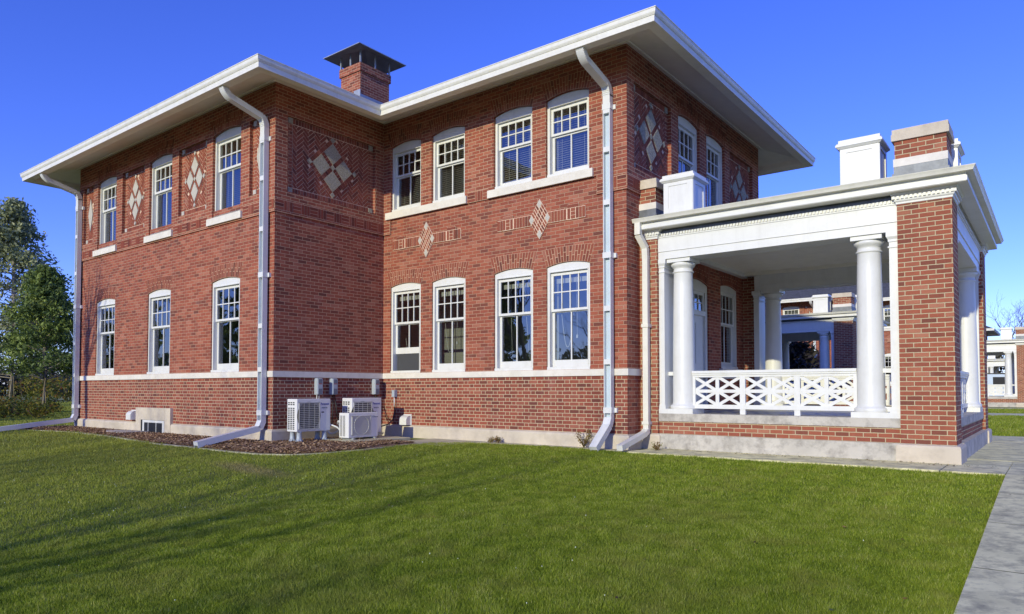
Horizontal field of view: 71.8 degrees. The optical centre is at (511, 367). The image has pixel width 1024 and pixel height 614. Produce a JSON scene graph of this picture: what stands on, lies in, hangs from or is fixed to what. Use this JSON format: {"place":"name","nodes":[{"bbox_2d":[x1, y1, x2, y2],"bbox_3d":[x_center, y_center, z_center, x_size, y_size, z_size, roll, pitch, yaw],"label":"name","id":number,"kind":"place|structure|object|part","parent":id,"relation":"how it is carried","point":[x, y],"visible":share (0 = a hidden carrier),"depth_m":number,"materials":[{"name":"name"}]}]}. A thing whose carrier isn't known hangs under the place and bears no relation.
{"place":"outdoors","nodes":[
{"label":"outdoors","id":0,"kind":"place"},
{"bbox_2d":[0,390,1023,613],"bbox_3d":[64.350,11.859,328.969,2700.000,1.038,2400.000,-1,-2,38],"label":"lawn","id":1,"kind":"structure","parent":0,"point":[204,479],"depth_m":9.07,"materials":[{"name":"green plant"}]},
{"bbox_2d":[0,397,23,416],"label":"garden shrub","id":2,"kind":"object","parent":1,"relation":"on","point":[5,413],"visible":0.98,"depth_m":24.90,"materials":[{"name":"green plant"}]},
{"bbox_2d":[0,395,25,411],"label":"garden shrub","id":3,"kind":"object","parent":1,"relation":"on","point":[14,400],"visible":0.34,"depth_m":27.70,"materials":[{"name":"green plant"}]},
{"bbox_2d":[0,395,36,417],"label":"garden shrub","id":4,"kind":"object","parent":1,"relation":"on","point":[10,405],"visible":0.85,"depth_m":25.56,"materials":[{"name":"green plant"}]},
{"bbox_2d":[0,393,38,411],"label":"garden shrub","id":5,"kind":"object","parent":1,"relation":"on","point":[19,398],"visible":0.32,"depth_m":32.19,"materials":[{"name":"green plant"}]},
{"bbox_2d":[12,399,56,416],"bbox_3d":[-18.289,1.535,26.941,1.856,0.833,1.782,-1,-2,38],"label":"garden shrub","id":6,"kind":"object","parent":1,"relation":"on","point":[31,407],"visible":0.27,"depth_m":26.97,"materials":[{"name":"green plant"}]},
{"bbox_2d":[0,372,71,401],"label":"yellow shrub","id":7,"kind":"object","parent":1,"relation":"on","point":[36,391],"visible":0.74,"depth_m":62.54,"materials":[{"name":"green plant"}]},
{"bbox_2d":[0,262,73,404],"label":"evergreen tree","id":8,"kind":"object","parent":1,"relation":"on","point":[45,286],"visible":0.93,"depth_m":29.19,"materials":[{"name":"green plant"}]},
{"bbox_2d":[0,196,73,404],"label":"deciduous tree","id":9,"kind":"object","parent":1,"relation":"on","point":[18,229],"visible":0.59,"depth_m":39.64,"materials":[{"name":"green plant"}]},
{"bbox_2d":[0,298,73,391],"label":"evergreen tree","id":10,"kind":"object","parent":1,"relation":"on","point":[34,326],"visible":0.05,"depth_m":37.82,"materials":[{"name":"green plant"}]},
{"bbox_2d":[16,399,58,410],"bbox_3d":[-19.234,1.627,28.747,1.515,0.758,1.738,1,-2,-17],"label":"garden shrub","id":11,"kind":"object","parent":1,"relation":"on","point":[28,400],"visible":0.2,"depth_m":28.79,"materials":[{"name":"green plant"}]},
{"bbox_2d":[15,399,65,417],"bbox_3d":[-16.719,1.490,25.098,1.603,0.816,1.677,1,-2,-31],"label":"garden shrub","id":12,"kind":"object","parent":1,"relation":"on","point":[41,412],"visible":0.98,"depth_m":24.98,"materials":[{"name":"green plant"}]},
{"bbox_2d":[37,396,71,411],"bbox_3d":[-20.832,1.628,31.913,2.025,0.912,1.668,0,-2,14],"label":"garden shrub","id":13,"kind":"object","parent":1,"relation":"on","point":[54,400],"visible":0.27,"depth_m":32.05,"materials":[{"name":"green plant"}]},
{"bbox_2d":[23,425,414,454],"bbox_3d":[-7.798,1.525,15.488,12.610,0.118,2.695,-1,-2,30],"label":"mulch bed","id":14,"kind":"object","parent":1,"relation":"on","point":[384,445],"visible":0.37,"depth_m":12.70,"materials":[{"name":"wood"}]},
{"bbox_2d":[106,430,147,432],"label":"stone slab","id":15,"kind":"structure","parent":14,"relation":"on","point":[121,431],"depth_m":16.48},
{"bbox_2d":[326,435,409,441],"bbox_3d":[-2.995,1.489,14.314,1.170,0.130,1.480,-1,-2,38],"label":"equipment pad","id":16,"kind":"object","parent":14,"relation":"on","point":[379,437],"visible":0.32,"depth_m":14.17,"materials":[{"name":"concrete"}]},
{"bbox_2d":[339,412,377,439],"bbox_3d":[-3.047,1.169,14.118,0.360,0.547,0.753,-1,-2,38],"label":"air conditioner","id":17,"kind":"object","parent":16,"relation":"on","point":[353,425],"visible":1,"depth_m":13.93,"materials":[{"name":"white metal"}]},
{"bbox_2d":[342,398,380,434],"bbox_3d":[-3.122,1.017,14.680,0.360,0.777,0.822,-1,-2,38],"label":"air conditioner","id":18,"kind":"object","parent":16,"relation":"on","point":[349,405],"visible":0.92,"depth_m":14.53,"materials":[{"name":"white metal"}]},
{"bbox_2d":[17,429,501,455],"bbox_3d":[-7.296,1.549,14.679,14.250,0.152,2.917,-1,-2,22],"label":"bed edging","id":19,"kind":"object","parent":1,"relation":"on","point":[245,452],"visible":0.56,"depth_m":12.70,"materials":[{"name":"concrete"}]},
{"bbox_2d":[492,436,500,442],"bbox_3d":[-0.278,1.389,13.636,0.198,0.177,0.208,1,-2,-21],"label":"weed","id":20,"kind":"object","parent":1,"relation":"on","point":[497,439],"visible":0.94,"depth_m":13.61,"materials":[{"name":"plant"}]},
{"bbox_2d":[0,5,1003,464],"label":"brick building","id":21,"kind":"structure","parent":1,"relation":"on","point":[560,241],"depth_m":14.05,"materials":[{"name":"brick"}]},
{"bbox_2d":[95,299,114,375],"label":"window","id":22,"kind":"structure","parent":21,"relation":"in","point":[107,303],"depth_m":18.60,"materials":[{"name":"white paint"}]},
{"bbox_2d":[98,177,116,249],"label":"window","id":23,"kind":"structure","parent":21,"relation":"in","point":[111,183],"depth_m":18.68,"materials":[{"name":"white paint"}]},
{"bbox_2d":[126,410,135,419],"bbox_3d":[-9.219,1.145,17.137,0.280,0.245,0.150,-1,-2,38],"label":"vent hood","id":24,"kind":"object","parent":21,"relation":"attached to","point":[131,415],"visible":1,"depth_m":17.07,"materials":[{"name":"white paint"}]},
{"bbox_2d":[141,420,163,432],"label":"basement window","id":25,"kind":"structure","parent":21,"relation":"in","point":[146,425],"depth_m":16.47,"materials":[{"name":"white paint"}]},
{"bbox_2d":[147,289,170,373],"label":"window","id":26,"kind":"structure","parent":21,"relation":"in","point":[162,294],"depth_m":16.82,"materials":[{"name":"white paint"}]},
{"bbox_2d":[151,154,171,234],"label":"window","id":27,"kind":"structure","parent":21,"relation":"in","point":[163,162],"depth_m":16.93,"materials":[{"name":"white paint"}]},
{"bbox_2d":[211,277,239,371],"bbox_3d":[-5.961,-0.895,14.890,1.096,1.979,0.170,-1,-2,38],"label":"window","id":28,"kind":"structure","parent":21,"relation":"in","point":[226,283],"depth_m":15.04,"materials":[{"name":"white paint"}]},
{"bbox_2d":[214,127,240,216],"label":"window","id":29,"kind":"structure","parent":21,"relation":"in","point":[231,135],"depth_m":15.17,"materials":[{"name":"white paint"}]},
{"bbox_2d":[314,378,322,398],"bbox_3d":[-3.928,0.640,14.453,0.207,0.850,0.141,-1,-2,38],"label":"disconnect box","id":30,"kind":"object","parent":21,"relation":"attached to","point":[318,386],"visible":0.75,"depth_m":14.45,"materials":[{"name":"grey plastic"}]},
{"bbox_2d":[327,420,338,434],"bbox_3d":[-3.654,1.101,14.234,0.729,0.628,0.317,-1,-2,38],"label":"refrigerant line","id":31,"kind":"object","parent":21,"relation":"attached to","point":[331,433],"visible":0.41,"depth_m":14.27,"materials":[{"name":"white plastic"}]},
{"bbox_2d":[329,378,338,423],"bbox_3d":[-3.674,0.819,14.549,0.243,1.202,0.640,0,-2,-4],"label":"disconnect box","id":32,"kind":"object","parent":21,"relation":"attached to","point":[333,386],"visible":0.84,"depth_m":14.76,"materials":[{"name":"grey metal"}]},
{"bbox_2d":[372,379,381,423],"bbox_3d":[-2.909,0.771,15.405,0.204,1.053,0.779,1,-2,-19],"label":"disconnect box","id":33,"kind":"object","parent":21,"relation":"attached to","point":[375,386],"visible":0.68,"depth_m":15.65,"materials":[{"name":"grey metal"}]},
{"bbox_2d":[381,390,396,426],"bbox_3d":[-2.834,0.897,15.481,0.668,0.813,0.173,2,-2,-40],"label":"junction box","id":34,"kind":"object","parent":21,"relation":"attached to","point":[394,393],"visible":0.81,"depth_m":15.59,"materials":[{"name":"grey plastic"}]},
{"bbox_2d":[399,414,411,424],"bbox_3d":[-2.324,1.135,15.384,0.260,0.235,0.150,-1,-2,38],"label":"vent hood","id":35,"kind":"object","parent":21,"relation":"attached to","point":[405,419],"visible":1,"depth_m":15.34,"materials":[{"name":"white paint"}]},
{"bbox_2d":[390,283,420,372],"bbox_3d":[-2.277,-0.871,15.651,0.946,1.979,0.230,-1,-2,38],"label":"window","id":36,"kind":"structure","parent":21,"relation":"in","point":[403,360],"depth_m":15.70,"materials":[{"name":"white paint"}]},
{"bbox_2d":[392,140,420,211],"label":"window","id":37,"kind":"structure","parent":21,"relation":"in","point":[407,148],"depth_m":15.83,"materials":[{"name":"white paint"}]},
{"bbox_2d":[432,277,464,371],"bbox_3d":[-1.260,-0.896,14.867,0.946,1.979,0.230,-1,-2,38],"label":"window","id":38,"kind":"structure","parent":21,"relation":"in","point":[452,282],"depth_m":14.96,"materials":[{"name":"white paint"}]},
{"bbox_2d":[433,127,464,202],"bbox_3d":[-1.260,-4.278,14.973,0.946,1.520,0.230,-1,-2,38],"label":"window","id":39,"kind":"structure","parent":21,"relation":"in","point":[451,135],"depth_m":15.04,"materials":[{"name":"white paint"}]},
{"bbox_2d":[495,107,531,188],"bbox_3d":[0.097,-4.311,13.928,0.946,1.520,0.230,-1,-2,38],"label":"window","id":40,"kind":"structure","parent":21,"relation":"in","point":[517,115],"depth_m":13.99,"materials":[{"name":"white paint"}]},
{"bbox_2d":[495,269,532,370],"bbox_3d":[0.093,-0.928,13.825,0.946,1.979,0.230,-1,-2,38],"label":"window","id":41,"kind":"structure","parent":21,"relation":"in","point":[515,275],"depth_m":13.89,"materials":[{"name":"white paint"}]},
{"bbox_2d":[547,90,588,176],"bbox_3d":[1.099,-4.335,13.156,0.946,1.520,0.230,-1,-2,38],"label":"window","id":42,"kind":"structure","parent":21,"relation":"in","point":[579,97],"depth_m":13.19,"materials":[{"name":"white paint"}]},
{"bbox_2d":[547,261,589,369],"bbox_3d":[1.093,-0.952,13.055,0.946,1.979,0.230,-1,-2,38],"label":"window","id":43,"kind":"structure","parent":21,"relation":"in","point":[576,267],"depth_m":13.10,"materials":[{"name":"white paint"}]},
{"bbox_2d":[678,116,696,172],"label":"window","id":44,"kind":"structure","parent":21,"relation":"in","point":[684,126],"depth_m":14.61,"materials":[{"name":"white paint"}]},
{"bbox_2d":[693,279,707,408],"bbox_3d":[3.767,-0.485,14.631,0.100,2.695,1.216,-1,-2,38],"label":"door","id":45,"kind":"structure","parent":21,"relation":"in","point":[700,317],"depth_m":14.89,"materials":[{"name":"white paint"}]},
{"bbox_2d":[706,136,721,206],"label":"window","id":46,"kind":"structure","parent":21,"relation":"in","point":[711,145],"depth_m":15.82,"materials":[{"name":"white paint"}]},
{"bbox_2d":[720,286,737,368],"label":"window","id":47,"kind":"structure","parent":21,"relation":"in","point":[726,291],"depth_m":16.40,"materials":[{"name":"white paint"}]},
{"bbox_2d":[0,355,1004,396],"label":"distant woods","id":48,"kind":"object","parent":1,"relation":"on","point":[7,380],"visible":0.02,"depth_m":108.53,"materials":[{"name":"plant"}]},
{"bbox_2d":[789,341,831,398],"bbox_3d":[15.154,-0.012,39.751,7.711,5.250,7.384,-1,-2,38],"label":"shrub thicket","id":49,"kind":"object","parent":1,"relation":"on","point":[800,351],"visible":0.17,"depth_m":38.60,"materials":[{"name":"green plant"}]},
{"bbox_2d":[627,448,1009,475],"bbox_3d":[4.210,1.434,10.434,5.080,0.196,1.070,-1,-2,38],"label":"porch apron","id":50,"kind":"object","parent":1,"relation":"on","point":[959,469],"visible":0.41,"depth_m":9.96,"materials":[{"name":"concrete"}]},
{"bbox_2d":[651,442,662,449],"bbox_3d":[2.431,1.327,11.889,0.181,0.191,0.157,0,-2,-3],"label":"weed","id":51,"kind":"object","parent":50,"relation":"on","point":[655,447],"visible":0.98,"depth_m":11.87,"materials":[{"name":"plant"}]},
{"bbox_2d":[765,292,889,405],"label":"brick building","id":52,"kind":"structure","parent":1,"relation":"on","point":[822,323],"depth_m":27.62,"materials":[{"name":"brick"}]},
{"bbox_2d":[781,283,1023,406],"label":"brick building","id":53,"kind":"structure","parent":1,"relation":"on","point":[1009,348],"depth_m":44.91,"materials":[{"name":"brick"}]},
{"bbox_2d":[783,307,798,314],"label":"window","id":54,"kind":"structure","parent":53,"relation":"in","point":[785,309],"depth_m":46.92,"materials":[{"name":"white paint"}]},
{"bbox_2d":[883,305,889,328],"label":"window","id":55,"kind":"structure","parent":53,"relation":"in","point":[887,307],"depth_m":46.01,"materials":[{"name":"white paint"}]},
{"bbox_2d":[885,353,890,383],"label":"window","id":56,"kind":"structure","parent":53,"relation":"in","point":[886,355],"depth_m":45.82,"materials":[{"name":"white paint"}]},
{"bbox_2d":[987,373,1004,395],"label":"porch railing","id":57,"kind":"object","parent":53,"relation":"attached to","point":[995,378],"visible":0.15,"depth_m":57.95,"materials":[{"name":"paint"}]},
{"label":"side window","id":58,"kind":"part","parent":57,"relation":"part of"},
{"bbox_2d":[986,326,1004,372],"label":"brick building","id":59,"kind":"structure","parent":1,"relation":"on","point":[993,364],"depth_m":68.82,"materials":[{"name":"paint"}]},
{"bbox_2d":[986,294,1023,338],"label":"bare tree","id":60,"kind":"object","parent":1,"relation":"on","point":[1019,320],"visible":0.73,"depth_m":79.31,"materials":[{"name":"brown plant"}]},
{"bbox_3d":[-3.968,1.487,13.814,0.760,0.102,1.060,-1,-2,38],"label":"equipment pad","id":61,"kind":"object","parent":1,"relation":"on","visible":0},
{"bbox_2d":[287,399,329,441],"bbox_3d":[-3.951,1.022,13.777,0.365,0.830,0.782,-1,-2,38],"label":"air conditioner","id":62,"kind":"object","parent":61,"relation":"on","point":[305,415],"visible":0.95,"depth_m":13.57,"materials":[{"name":"white metal"}]},
{"bbox_2d":[0,0,1023,384],"label":"sky","id":63,"kind":"structure","parent":0,"point":[829,72],"materials":[{"name":"blue"}]},
{"bbox_2d":[406,438,635,451],"bbox_3d":[-0.108,1.468,12.941,4.780,0.085,1.330,-1,-2,38],"label":"concrete apron","id":64,"kind":"object","parent":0,"point":[435,440],"visible":0.18,"depth_m":13.73,"materials":[{"name":"grey concrete"}]},
{"bbox_2d":[575,430,591,447],"bbox_3d":[1.272,1.244,12.472,0.324,0.348,0.361,0,-2,12],"label":"weed","id":65,"kind":"object","parent":64,"relation":"on","point":[585,442],"visible":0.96,"depth_m":12.43,"materials":[{"name":"green plant"}]},
{"bbox_2d":[886,406,1023,415],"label":"path","id":66,"kind":"structure","parent":0,"point":[1017,414],"depth_m":30.46,"materials":[{"name":"concrete"}]},
{"bbox_2d":[954,436,1023,613],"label":"sidewalk","id":67,"kind":"structure","parent":0,"point":[986,590],"depth_m":5.45,"materials":[{"name":"concrete"}]}
]}

